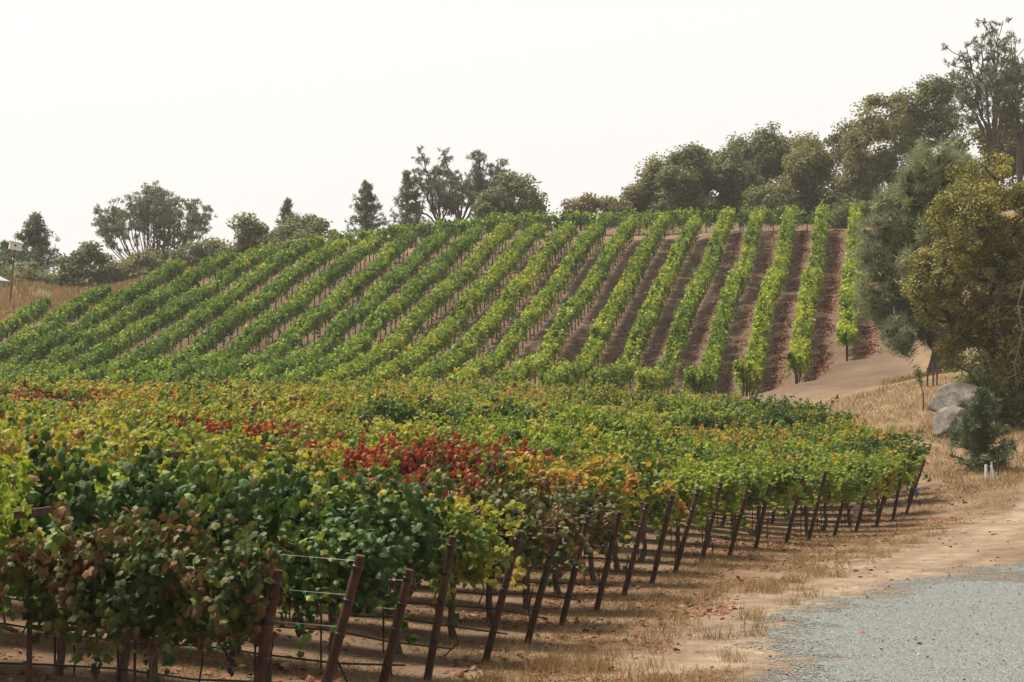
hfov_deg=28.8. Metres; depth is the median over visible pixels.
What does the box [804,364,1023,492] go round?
bank grass
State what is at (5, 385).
grapevine
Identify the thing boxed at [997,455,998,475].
wooden stake
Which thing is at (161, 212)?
oak tree
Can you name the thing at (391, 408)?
grapevine
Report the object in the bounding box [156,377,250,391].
grapevine
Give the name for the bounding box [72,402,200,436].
grapevine
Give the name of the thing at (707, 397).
grapevine
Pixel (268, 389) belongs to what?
grapevine
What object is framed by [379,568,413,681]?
end post
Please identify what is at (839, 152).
oak tree
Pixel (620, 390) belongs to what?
grapevine
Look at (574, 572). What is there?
end post
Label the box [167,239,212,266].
oak bush
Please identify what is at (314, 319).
vine row
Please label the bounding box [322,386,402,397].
grapevine
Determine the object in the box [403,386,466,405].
grapevine
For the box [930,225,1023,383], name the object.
oak tree
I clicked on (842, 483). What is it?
grapevine
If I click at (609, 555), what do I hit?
end post
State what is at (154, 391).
grapevine
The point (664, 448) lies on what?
grapevine
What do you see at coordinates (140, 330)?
vine row
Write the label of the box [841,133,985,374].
pine tree
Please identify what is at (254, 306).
vine row
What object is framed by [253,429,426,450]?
grapevine
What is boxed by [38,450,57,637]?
line post
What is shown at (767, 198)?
oak tree
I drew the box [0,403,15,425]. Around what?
grapevine
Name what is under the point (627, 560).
irrigation line
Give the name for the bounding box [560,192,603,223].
oak bush
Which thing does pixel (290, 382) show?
grapevine
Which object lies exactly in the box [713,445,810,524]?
grapevine
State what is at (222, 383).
grapevine
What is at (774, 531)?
dry grass
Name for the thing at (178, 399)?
grapevine
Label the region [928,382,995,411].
boulder
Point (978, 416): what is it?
pine tree
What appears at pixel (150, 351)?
vine row
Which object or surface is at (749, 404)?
grapevine
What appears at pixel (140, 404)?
grapevine
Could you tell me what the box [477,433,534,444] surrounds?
grapevine
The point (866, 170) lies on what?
oak tree
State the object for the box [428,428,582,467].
grapevine
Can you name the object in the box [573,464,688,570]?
grapevine
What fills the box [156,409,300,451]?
grapevine
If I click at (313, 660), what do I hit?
irrigation line
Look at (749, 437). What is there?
grapevine
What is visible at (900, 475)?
grapevine
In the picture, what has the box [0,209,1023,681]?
ground
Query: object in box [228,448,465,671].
grapevine
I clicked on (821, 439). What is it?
grapevine
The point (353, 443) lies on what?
grapevine
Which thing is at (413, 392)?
grapevine
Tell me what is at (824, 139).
oak tree
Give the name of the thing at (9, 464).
grapevine
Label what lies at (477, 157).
pine tree
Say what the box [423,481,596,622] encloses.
grapevine
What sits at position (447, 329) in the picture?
vine row
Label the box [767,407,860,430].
grapevine
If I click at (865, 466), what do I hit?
grapevine
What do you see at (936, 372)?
wooden stake
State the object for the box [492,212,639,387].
vine row
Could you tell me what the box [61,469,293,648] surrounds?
grapevine
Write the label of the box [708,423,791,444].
grapevine
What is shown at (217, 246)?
oak bush
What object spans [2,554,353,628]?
trellis wire
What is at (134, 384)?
grapevine
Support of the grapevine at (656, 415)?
on the ground at (854, 373)
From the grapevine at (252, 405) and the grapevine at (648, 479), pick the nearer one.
the grapevine at (648, 479)
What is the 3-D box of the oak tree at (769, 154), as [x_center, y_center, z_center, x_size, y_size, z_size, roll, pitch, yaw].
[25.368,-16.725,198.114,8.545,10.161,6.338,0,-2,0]
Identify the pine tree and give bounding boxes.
[0,211,62,275]
[0,239,15,276]
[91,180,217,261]
[274,197,296,226]
[344,179,395,238]
[389,169,430,232]
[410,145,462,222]
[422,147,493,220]
[459,149,508,199]
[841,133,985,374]
[927,17,1023,181]
[945,384,1018,471]
[983,29,1023,213]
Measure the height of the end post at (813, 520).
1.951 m
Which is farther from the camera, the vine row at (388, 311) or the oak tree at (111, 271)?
the oak tree at (111, 271)
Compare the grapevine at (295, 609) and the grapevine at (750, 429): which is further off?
the grapevine at (750, 429)
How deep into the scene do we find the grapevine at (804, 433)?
67.50 m
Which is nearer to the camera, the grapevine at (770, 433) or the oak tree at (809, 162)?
the grapevine at (770, 433)
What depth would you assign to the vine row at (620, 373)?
129.45 m
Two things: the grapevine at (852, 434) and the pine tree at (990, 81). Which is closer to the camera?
the grapevine at (852, 434)
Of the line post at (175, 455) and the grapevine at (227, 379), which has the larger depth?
the grapevine at (227, 379)
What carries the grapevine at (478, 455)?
on the ground at (854, 373)
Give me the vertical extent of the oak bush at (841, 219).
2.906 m
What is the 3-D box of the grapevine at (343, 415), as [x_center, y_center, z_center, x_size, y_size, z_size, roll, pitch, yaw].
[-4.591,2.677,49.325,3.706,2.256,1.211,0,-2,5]
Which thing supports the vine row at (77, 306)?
on the ground at (854, 373)
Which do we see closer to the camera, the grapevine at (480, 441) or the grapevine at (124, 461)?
the grapevine at (124, 461)
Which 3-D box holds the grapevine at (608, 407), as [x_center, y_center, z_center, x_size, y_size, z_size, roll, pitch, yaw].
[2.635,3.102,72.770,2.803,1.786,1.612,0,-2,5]
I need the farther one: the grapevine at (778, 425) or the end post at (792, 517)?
the grapevine at (778, 425)
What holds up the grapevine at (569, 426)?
on the ground at (854, 373)
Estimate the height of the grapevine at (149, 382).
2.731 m
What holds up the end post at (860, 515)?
on the ground at (854, 373)
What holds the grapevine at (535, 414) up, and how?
on the ground at (854, 373)
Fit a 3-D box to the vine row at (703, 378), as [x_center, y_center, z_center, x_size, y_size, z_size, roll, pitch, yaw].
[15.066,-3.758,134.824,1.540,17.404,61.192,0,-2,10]
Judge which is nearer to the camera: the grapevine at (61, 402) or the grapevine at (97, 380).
the grapevine at (61, 402)
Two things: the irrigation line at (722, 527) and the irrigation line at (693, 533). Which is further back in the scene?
the irrigation line at (722, 527)
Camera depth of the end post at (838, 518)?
50.30 m
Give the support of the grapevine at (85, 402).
on the ground at (854, 373)
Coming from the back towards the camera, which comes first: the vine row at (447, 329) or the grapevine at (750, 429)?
the vine row at (447, 329)
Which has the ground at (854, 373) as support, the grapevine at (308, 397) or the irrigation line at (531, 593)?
the grapevine at (308, 397)
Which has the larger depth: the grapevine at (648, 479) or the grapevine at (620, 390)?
the grapevine at (620, 390)
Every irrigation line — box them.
[0,623,405,681]
[0,662,273,681]
[5,597,451,676]
[7,595,507,658]
[289,599,547,620]
[391,577,613,604]
[423,588,580,621]
[496,566,640,592]
[542,546,689,565]
[581,557,667,573]
[608,529,742,554]
[623,538,714,561]
[634,519,767,546]
[697,516,797,540]
[703,513,819,538]
[736,514,844,535]
[739,508,865,521]
[755,506,885,513]
[767,504,902,507]
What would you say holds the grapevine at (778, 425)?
on the ground at (854, 373)
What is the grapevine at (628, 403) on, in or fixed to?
on the ground at (854, 373)
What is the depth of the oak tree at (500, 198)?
186.83 m
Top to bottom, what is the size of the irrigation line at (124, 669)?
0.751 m
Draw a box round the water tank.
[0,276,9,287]
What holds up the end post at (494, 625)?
on the ground at (854, 373)
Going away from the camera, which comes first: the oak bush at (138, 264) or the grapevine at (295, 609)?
the grapevine at (295, 609)
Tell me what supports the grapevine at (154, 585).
on the ground at (854, 373)
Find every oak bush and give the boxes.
[0,260,58,285]
[48,249,102,288]
[118,247,165,279]
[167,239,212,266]
[198,235,236,257]
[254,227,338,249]
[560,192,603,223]
[593,195,635,221]
[829,198,884,226]
[956,373,1023,428]
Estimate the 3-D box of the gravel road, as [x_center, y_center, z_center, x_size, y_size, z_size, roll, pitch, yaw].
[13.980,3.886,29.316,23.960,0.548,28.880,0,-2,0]
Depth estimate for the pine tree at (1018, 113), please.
164.43 m
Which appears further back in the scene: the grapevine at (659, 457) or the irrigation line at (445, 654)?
the grapevine at (659, 457)
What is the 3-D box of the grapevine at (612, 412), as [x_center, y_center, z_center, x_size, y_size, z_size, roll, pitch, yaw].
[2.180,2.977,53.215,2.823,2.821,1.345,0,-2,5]
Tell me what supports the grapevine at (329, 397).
on the ground at (854, 373)
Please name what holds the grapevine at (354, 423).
on the ground at (854, 373)
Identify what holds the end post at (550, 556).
on the ground at (854, 373)
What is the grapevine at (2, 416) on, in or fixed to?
on the ground at (854, 373)
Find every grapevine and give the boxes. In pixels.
[0,373,50,399]
[0,387,111,405]
[0,394,12,401]
[0,396,59,410]
[0,396,78,416]
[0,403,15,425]
[0,413,94,435]
[0,416,67,438]
[0,420,111,492]
[0,431,339,681]
[0,453,59,598]
[0,456,61,633]
[0,462,137,674]
[0,497,290,681]
[3,432,98,465]
[4,397,130,419]
[4,408,85,429]
[5,481,39,604]
[6,404,170,459]
[7,442,162,490]
[24,398,111,409]
[30,401,171,424]
[31,381,129,396]
[32,378,125,389]
[37,397,137,408]
[41,379,161,402]
[56,436,233,476]
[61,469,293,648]
[67,418,240,457]
[72,377,160,391]
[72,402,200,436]
[86,402,206,422]
[94,438,400,506]
[99,388,210,411]
[100,396,211,415]
[101,383,179,401]
[123,415,244,453]
[127,401,269,433]
[144,376,228,394]
[150,380,261,403]
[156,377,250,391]
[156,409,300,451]
[173,376,262,395]
[186,397,303,429]
[186,426,348,477]
[187,385,287,414]
[192,377,258,384]
[199,403,296,417]
[211,389,279,405]
[215,380,284,388]
[216,380,292,393]
[217,427,427,477]
[220,459,422,620]
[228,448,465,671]
[235,383,289,399]
[239,407,345,445]
[240,382,334,403]
[241,377,316,389]
[252,499,422,680]
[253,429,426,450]
[260,396,362,418]
[265,399,325,411]
[266,405,397,425]
[276,385,331,392]
[276,473,526,653]
[280,385,356,411]
[282,412,393,436]
[294,411,346,424]
[298,437,433,467]
[304,389,403,412]
[309,376,371,386]
[311,380,375,394]
[321,385,404,401]
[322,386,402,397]
[322,413,445,437]
[324,375,397,392]
[333,392,450,417]
[333,419,418,449]
[337,458,496,594]
[338,472,434,490]
[350,391,475,427]
[351,468,592,637]
[352,420,460,439]
[360,431,516,586]
[369,418,522,453]
[380,387,448,396]
[380,429,589,482]
[385,375,454,389]
[387,381,452,390]
[391,384,475,397]
[392,390,464,405]
[400,379,471,395]
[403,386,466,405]
[413,411,531,437]
[421,384,497,400]
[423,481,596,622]
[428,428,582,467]
[434,395,536,421]
[443,471,630,608]
[446,394,532,407]
[448,379,495,392]
[451,395,514,406]
[454,391,563,415]
[456,410,583,445]
[458,409,551,429]
[466,446,669,594]
[470,376,532,395]
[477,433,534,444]
[490,386,554,399]
[490,395,640,430]
[492,379,552,391]
[499,391,577,407]
[507,398,593,418]
[507,412,624,446]
[508,446,675,581]
[511,390,586,405]
[516,437,611,470]
[520,382,579,396]
[520,421,656,467]
[536,381,613,405]
[536,400,603,407]
[547,402,619,413]
[548,403,654,445]
[561,403,640,428]
[570,397,636,409]
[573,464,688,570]
[574,378,629,396]
[574,461,721,560]
[577,406,641,416]
[578,441,679,468]
[582,409,667,431]
[588,405,659,418]
[596,384,662,407]
[609,412,706,453]
[611,417,705,440]
[613,407,659,417]
[615,435,712,466]
[618,393,697,411]
[623,405,697,428]
[626,456,757,551]
[635,418,732,451]
[636,431,737,522]
[641,392,714,416]
[645,452,792,545]
[646,388,706,397]
[650,392,714,403]
[651,420,706,431]
[664,391,738,402]
[667,406,741,420]
[668,396,738,410]
[670,451,817,537]
[673,434,786,526]
[678,419,801,511]
[678,434,766,450]
[684,407,764,431]
[693,447,825,535]
[696,399,780,416]
[699,394,762,404]
[704,405,809,430]
[705,437,779,512]
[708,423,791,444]
[708,427,780,438]
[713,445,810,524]
[729,392,796,410]
[738,395,838,424]
[738,440,823,522]
[739,439,849,519]
[740,418,830,437]
[753,455,884,535]
[763,427,826,443]
[765,433,861,507]
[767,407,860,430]
[779,451,893,530]
[780,442,849,514]
[794,438,848,443]
[797,436,861,449]
[801,417,876,441]
[801,425,895,440]
[811,450,898,525]
[823,427,930,467]
[823,430,925,497]
[827,452,913,519]
[834,435,932,503]
[840,448,927,514]
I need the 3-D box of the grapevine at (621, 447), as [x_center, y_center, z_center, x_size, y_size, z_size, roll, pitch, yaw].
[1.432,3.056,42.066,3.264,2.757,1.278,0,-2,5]
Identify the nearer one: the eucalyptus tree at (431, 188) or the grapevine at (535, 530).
the grapevine at (535, 530)
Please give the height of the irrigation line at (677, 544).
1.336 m
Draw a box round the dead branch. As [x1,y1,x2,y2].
[991,281,1023,392]
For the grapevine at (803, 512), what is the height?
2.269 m
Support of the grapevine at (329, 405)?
on the ground at (854, 373)
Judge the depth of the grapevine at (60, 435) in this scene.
22.98 m
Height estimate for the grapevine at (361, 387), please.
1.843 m
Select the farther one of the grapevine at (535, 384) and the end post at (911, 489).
the grapevine at (535, 384)
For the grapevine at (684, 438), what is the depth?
50.67 m
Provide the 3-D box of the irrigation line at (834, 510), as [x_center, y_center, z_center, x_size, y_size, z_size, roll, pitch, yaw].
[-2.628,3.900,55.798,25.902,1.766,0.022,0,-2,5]
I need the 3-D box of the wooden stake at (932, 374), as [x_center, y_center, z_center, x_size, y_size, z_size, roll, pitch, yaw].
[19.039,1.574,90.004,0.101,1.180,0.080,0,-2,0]
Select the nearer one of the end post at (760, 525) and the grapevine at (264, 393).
the end post at (760, 525)
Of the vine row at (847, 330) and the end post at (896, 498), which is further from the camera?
the vine row at (847, 330)
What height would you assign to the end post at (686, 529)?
1.864 m
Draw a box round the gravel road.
[673,558,1023,681]
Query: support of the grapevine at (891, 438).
on the ground at (854, 373)
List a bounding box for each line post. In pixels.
[10,506,52,681]
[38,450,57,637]
[49,395,61,398]
[169,451,183,468]
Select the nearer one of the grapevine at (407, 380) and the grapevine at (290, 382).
the grapevine at (290, 382)
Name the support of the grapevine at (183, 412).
on the ground at (854, 373)
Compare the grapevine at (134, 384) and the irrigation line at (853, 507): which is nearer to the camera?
the irrigation line at (853, 507)
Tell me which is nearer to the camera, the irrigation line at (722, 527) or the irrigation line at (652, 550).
the irrigation line at (652, 550)
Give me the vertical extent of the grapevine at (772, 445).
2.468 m
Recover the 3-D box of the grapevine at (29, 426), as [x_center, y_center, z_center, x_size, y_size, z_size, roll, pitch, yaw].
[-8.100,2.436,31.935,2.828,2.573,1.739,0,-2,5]
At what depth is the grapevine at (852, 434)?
67.50 m
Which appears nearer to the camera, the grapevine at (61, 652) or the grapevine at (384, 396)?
the grapevine at (61, 652)
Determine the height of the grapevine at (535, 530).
2.403 m
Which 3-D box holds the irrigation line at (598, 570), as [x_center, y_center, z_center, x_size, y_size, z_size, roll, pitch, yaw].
[-3.785,3.745,33.676,11.900,1.132,0.031,0,-2,5]
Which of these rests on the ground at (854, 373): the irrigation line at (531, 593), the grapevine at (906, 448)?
the grapevine at (906, 448)
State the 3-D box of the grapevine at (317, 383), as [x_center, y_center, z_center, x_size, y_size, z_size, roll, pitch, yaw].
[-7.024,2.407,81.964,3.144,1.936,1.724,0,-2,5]
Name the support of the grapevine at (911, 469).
on the ground at (854, 373)
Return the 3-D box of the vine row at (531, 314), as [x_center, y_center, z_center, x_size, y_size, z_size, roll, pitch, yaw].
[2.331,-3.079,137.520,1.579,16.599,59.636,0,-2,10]
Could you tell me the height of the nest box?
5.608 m
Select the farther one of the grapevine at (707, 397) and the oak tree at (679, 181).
the oak tree at (679, 181)
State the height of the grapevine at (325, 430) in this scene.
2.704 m
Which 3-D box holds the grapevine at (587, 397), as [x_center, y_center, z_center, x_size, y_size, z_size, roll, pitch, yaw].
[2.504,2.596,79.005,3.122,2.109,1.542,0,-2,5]
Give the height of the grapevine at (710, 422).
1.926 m
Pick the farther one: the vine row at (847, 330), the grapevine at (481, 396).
the vine row at (847, 330)
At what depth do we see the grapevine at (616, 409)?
70.40 m
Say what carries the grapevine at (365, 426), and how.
on the ground at (854, 373)
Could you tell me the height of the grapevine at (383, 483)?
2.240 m
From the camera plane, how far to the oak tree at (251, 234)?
186.26 m
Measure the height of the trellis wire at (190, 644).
0.858 m
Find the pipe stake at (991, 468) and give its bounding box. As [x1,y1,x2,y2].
[990,466,995,479]
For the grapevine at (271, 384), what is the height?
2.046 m
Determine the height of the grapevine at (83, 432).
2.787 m
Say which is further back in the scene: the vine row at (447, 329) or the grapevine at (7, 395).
the vine row at (447, 329)
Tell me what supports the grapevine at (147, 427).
on the ground at (854, 373)
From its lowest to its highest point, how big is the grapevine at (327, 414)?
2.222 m
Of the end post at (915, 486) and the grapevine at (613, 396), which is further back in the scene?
the grapevine at (613, 396)
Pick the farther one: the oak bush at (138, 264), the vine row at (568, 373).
the oak bush at (138, 264)
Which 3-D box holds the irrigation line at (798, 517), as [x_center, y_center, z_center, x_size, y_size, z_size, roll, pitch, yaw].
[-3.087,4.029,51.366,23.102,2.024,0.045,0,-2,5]
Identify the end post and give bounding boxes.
[253,569,282,681]
[321,554,364,681]
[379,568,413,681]
[423,535,456,679]
[482,530,522,661]
[524,525,561,643]
[559,515,590,625]
[593,511,622,610]
[622,503,649,595]
[649,494,674,583]
[672,488,700,572]
[699,482,722,562]
[727,478,751,556]
[754,483,771,548]
[784,474,804,542]
[807,470,826,539]
[833,469,852,535]
[854,466,873,531]
[875,482,888,526]
[891,460,905,519]
[905,459,925,513]
[907,474,917,501]
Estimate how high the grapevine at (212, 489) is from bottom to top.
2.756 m
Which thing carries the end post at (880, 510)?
on the ground at (854, 373)
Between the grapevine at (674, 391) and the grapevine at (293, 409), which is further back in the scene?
the grapevine at (674, 391)
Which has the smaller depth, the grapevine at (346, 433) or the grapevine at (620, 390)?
the grapevine at (346, 433)
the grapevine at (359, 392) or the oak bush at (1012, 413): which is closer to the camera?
the grapevine at (359, 392)
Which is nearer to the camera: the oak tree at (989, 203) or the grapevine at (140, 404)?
the grapevine at (140, 404)
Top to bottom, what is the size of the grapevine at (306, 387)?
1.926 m
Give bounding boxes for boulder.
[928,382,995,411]
[932,406,968,436]
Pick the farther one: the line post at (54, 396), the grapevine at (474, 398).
the grapevine at (474, 398)
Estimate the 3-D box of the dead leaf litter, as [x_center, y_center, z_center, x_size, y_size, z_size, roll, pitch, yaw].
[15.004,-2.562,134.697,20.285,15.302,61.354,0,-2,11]
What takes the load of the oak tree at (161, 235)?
on the ground at (854, 373)
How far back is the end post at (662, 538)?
35.25 m
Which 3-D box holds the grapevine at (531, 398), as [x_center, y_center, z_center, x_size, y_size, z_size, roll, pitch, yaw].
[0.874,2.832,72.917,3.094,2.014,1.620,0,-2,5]
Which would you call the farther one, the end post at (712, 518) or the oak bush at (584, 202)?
the oak bush at (584, 202)
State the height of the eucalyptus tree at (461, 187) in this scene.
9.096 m
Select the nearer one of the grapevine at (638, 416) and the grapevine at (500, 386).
the grapevine at (638, 416)
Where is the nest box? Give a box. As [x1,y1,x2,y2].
[8,240,22,302]
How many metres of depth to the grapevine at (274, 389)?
69.49 m
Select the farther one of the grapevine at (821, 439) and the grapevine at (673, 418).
the grapevine at (673, 418)
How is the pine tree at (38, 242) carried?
on the ground at (854, 373)
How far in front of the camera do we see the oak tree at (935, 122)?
183.24 m
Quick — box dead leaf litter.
[567,229,883,395]
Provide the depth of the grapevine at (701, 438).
52.80 m
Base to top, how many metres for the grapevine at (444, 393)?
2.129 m
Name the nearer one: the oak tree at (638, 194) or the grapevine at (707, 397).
the grapevine at (707, 397)
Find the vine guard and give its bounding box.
[852,502,859,520]
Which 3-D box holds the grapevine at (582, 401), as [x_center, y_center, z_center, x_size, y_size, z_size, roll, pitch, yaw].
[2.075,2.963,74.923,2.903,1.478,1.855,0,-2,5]
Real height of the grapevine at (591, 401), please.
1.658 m
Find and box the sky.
[0,0,1023,283]
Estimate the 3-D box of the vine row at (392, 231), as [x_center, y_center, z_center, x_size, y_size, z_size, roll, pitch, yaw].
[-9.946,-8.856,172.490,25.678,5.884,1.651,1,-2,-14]
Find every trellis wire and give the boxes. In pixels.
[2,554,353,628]
[8,563,252,650]
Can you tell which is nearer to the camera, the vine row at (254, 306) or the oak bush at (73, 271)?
the vine row at (254, 306)
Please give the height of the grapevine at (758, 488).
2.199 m
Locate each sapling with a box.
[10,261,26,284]
[912,363,925,410]
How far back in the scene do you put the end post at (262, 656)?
15.90 m
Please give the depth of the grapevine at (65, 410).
42.95 m
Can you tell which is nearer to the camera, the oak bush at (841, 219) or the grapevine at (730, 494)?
the grapevine at (730, 494)
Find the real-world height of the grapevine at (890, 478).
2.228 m
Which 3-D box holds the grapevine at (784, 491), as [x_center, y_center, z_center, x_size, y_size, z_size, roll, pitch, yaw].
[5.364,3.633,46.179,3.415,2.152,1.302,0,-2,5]
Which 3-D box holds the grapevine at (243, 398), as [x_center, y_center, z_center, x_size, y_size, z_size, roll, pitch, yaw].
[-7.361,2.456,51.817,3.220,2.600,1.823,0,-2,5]
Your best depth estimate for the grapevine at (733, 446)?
50.51 m
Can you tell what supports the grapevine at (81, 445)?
on the ground at (854, 373)
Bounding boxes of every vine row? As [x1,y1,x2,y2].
[0,249,235,386]
[0,256,189,374]
[0,283,112,364]
[0,294,52,342]
[16,242,274,386]
[59,240,312,385]
[104,235,349,385]
[139,233,383,386]
[185,229,416,384]
[226,226,451,384]
[249,208,535,262]
[269,224,484,384]
[312,219,516,385]
[357,221,548,384]
[400,220,579,384]
[416,202,831,242]
[443,218,609,387]
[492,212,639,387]
[537,212,671,390]
[587,214,704,390]
[633,205,735,394]
[680,205,767,396]
[731,202,798,396]
[784,200,831,383]
[835,201,863,360]
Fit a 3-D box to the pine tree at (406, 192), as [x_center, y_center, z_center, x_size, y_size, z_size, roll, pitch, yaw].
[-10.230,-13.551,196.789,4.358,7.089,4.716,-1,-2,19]
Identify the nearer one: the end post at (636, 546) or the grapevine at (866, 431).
the end post at (636, 546)
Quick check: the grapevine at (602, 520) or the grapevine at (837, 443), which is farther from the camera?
the grapevine at (837, 443)
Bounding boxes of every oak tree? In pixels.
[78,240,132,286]
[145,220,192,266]
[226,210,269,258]
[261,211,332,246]
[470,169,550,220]
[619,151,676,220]
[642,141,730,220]
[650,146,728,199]
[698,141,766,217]
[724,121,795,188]
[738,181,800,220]
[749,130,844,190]
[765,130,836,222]
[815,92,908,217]
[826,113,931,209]
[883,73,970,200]
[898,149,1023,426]
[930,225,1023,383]
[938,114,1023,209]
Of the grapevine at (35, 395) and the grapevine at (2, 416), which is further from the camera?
the grapevine at (35, 395)
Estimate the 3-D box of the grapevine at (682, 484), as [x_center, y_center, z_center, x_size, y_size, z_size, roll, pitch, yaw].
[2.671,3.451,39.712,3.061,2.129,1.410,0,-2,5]
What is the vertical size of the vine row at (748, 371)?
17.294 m
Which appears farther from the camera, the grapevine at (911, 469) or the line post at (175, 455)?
the grapevine at (911, 469)
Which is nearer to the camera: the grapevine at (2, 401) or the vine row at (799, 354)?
the grapevine at (2, 401)
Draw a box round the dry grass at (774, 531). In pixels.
[0,482,1021,681]
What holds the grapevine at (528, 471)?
on the ground at (854, 373)
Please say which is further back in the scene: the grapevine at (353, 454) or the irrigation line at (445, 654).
the grapevine at (353, 454)
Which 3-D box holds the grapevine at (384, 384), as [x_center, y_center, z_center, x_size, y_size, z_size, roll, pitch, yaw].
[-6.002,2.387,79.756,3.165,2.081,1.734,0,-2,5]
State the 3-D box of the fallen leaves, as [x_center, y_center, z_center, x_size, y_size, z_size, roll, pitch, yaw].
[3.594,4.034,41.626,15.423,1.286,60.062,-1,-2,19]
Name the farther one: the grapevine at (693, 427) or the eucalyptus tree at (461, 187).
the eucalyptus tree at (461, 187)
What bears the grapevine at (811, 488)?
on the ground at (854, 373)
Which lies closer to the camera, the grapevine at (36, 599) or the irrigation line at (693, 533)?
the grapevine at (36, 599)
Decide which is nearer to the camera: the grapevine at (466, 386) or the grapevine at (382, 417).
the grapevine at (382, 417)
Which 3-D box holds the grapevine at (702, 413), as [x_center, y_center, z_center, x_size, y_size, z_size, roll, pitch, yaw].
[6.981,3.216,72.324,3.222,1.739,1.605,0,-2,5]
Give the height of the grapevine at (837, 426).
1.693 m
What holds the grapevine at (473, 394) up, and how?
on the ground at (854, 373)
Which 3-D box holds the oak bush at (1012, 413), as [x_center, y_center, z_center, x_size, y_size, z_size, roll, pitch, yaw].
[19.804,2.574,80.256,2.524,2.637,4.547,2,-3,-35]
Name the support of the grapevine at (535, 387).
on the ground at (854, 373)
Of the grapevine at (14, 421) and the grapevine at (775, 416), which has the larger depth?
the grapevine at (775, 416)
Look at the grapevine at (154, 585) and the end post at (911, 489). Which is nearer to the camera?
the grapevine at (154, 585)
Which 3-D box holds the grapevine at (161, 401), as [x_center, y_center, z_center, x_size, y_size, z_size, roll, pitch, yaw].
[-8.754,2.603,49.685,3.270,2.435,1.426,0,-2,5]
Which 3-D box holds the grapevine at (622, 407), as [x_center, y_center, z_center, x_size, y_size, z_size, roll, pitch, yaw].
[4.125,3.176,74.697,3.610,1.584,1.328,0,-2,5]
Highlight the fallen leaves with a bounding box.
[0,472,1020,681]
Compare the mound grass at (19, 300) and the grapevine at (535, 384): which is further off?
the mound grass at (19, 300)
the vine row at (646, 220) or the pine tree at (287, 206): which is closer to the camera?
the vine row at (646, 220)
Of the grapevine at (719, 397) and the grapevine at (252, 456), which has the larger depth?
the grapevine at (719, 397)
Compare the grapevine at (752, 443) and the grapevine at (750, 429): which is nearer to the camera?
the grapevine at (752, 443)
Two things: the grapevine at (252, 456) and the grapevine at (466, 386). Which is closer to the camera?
the grapevine at (252, 456)
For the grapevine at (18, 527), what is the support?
on the ground at (854, 373)
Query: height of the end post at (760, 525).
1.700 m
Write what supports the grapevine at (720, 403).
on the ground at (854, 373)
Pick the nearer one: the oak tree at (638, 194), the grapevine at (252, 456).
the grapevine at (252, 456)
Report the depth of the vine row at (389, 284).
136.84 m
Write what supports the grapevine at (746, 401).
on the ground at (854, 373)
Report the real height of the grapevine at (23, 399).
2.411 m
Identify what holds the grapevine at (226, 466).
on the ground at (854, 373)
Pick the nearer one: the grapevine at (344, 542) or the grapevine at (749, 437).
the grapevine at (344, 542)
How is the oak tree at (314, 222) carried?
on the ground at (854, 373)
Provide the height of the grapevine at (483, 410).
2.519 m
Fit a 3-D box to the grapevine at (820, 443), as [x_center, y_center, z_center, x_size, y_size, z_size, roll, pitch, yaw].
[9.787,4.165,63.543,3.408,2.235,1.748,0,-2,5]
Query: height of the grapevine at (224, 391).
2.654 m
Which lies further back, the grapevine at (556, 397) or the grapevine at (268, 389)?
the grapevine at (556, 397)
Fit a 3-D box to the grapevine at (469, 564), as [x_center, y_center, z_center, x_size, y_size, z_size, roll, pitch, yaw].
[-1.460,2.780,24.706,3.293,2.467,1.636,0,-2,5]
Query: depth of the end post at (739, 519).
41.70 m
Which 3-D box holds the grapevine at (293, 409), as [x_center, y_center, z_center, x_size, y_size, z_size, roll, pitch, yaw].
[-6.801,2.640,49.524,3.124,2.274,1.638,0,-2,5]
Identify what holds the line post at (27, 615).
on the ground at (854, 373)
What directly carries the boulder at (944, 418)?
on the ground at (854, 373)
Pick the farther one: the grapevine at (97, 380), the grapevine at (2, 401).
the grapevine at (97, 380)
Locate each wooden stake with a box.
[932,363,933,385]
[936,360,937,384]
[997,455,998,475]
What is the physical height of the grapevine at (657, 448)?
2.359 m
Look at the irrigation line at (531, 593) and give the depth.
28.92 m
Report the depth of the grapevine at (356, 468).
31.34 m
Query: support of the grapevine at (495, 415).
on the ground at (854, 373)
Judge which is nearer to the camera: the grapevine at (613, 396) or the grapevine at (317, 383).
the grapevine at (613, 396)
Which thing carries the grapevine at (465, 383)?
on the ground at (854, 373)
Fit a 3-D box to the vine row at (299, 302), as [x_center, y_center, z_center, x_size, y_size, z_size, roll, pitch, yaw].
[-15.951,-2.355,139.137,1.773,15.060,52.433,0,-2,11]
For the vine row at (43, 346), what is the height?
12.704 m
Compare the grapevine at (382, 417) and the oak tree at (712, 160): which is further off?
the oak tree at (712, 160)
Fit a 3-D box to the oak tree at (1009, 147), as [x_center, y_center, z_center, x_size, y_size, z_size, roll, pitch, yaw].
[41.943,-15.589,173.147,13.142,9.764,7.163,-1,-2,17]
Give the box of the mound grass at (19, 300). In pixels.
[0,256,262,321]
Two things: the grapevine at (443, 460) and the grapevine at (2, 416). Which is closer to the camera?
the grapevine at (443, 460)
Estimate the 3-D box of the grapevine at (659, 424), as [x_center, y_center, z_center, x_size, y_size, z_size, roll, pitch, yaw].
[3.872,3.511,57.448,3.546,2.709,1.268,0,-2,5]
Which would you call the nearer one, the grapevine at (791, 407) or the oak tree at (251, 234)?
the grapevine at (791, 407)
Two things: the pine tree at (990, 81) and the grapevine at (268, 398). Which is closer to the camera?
the grapevine at (268, 398)
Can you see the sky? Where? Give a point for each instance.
(235, 106)

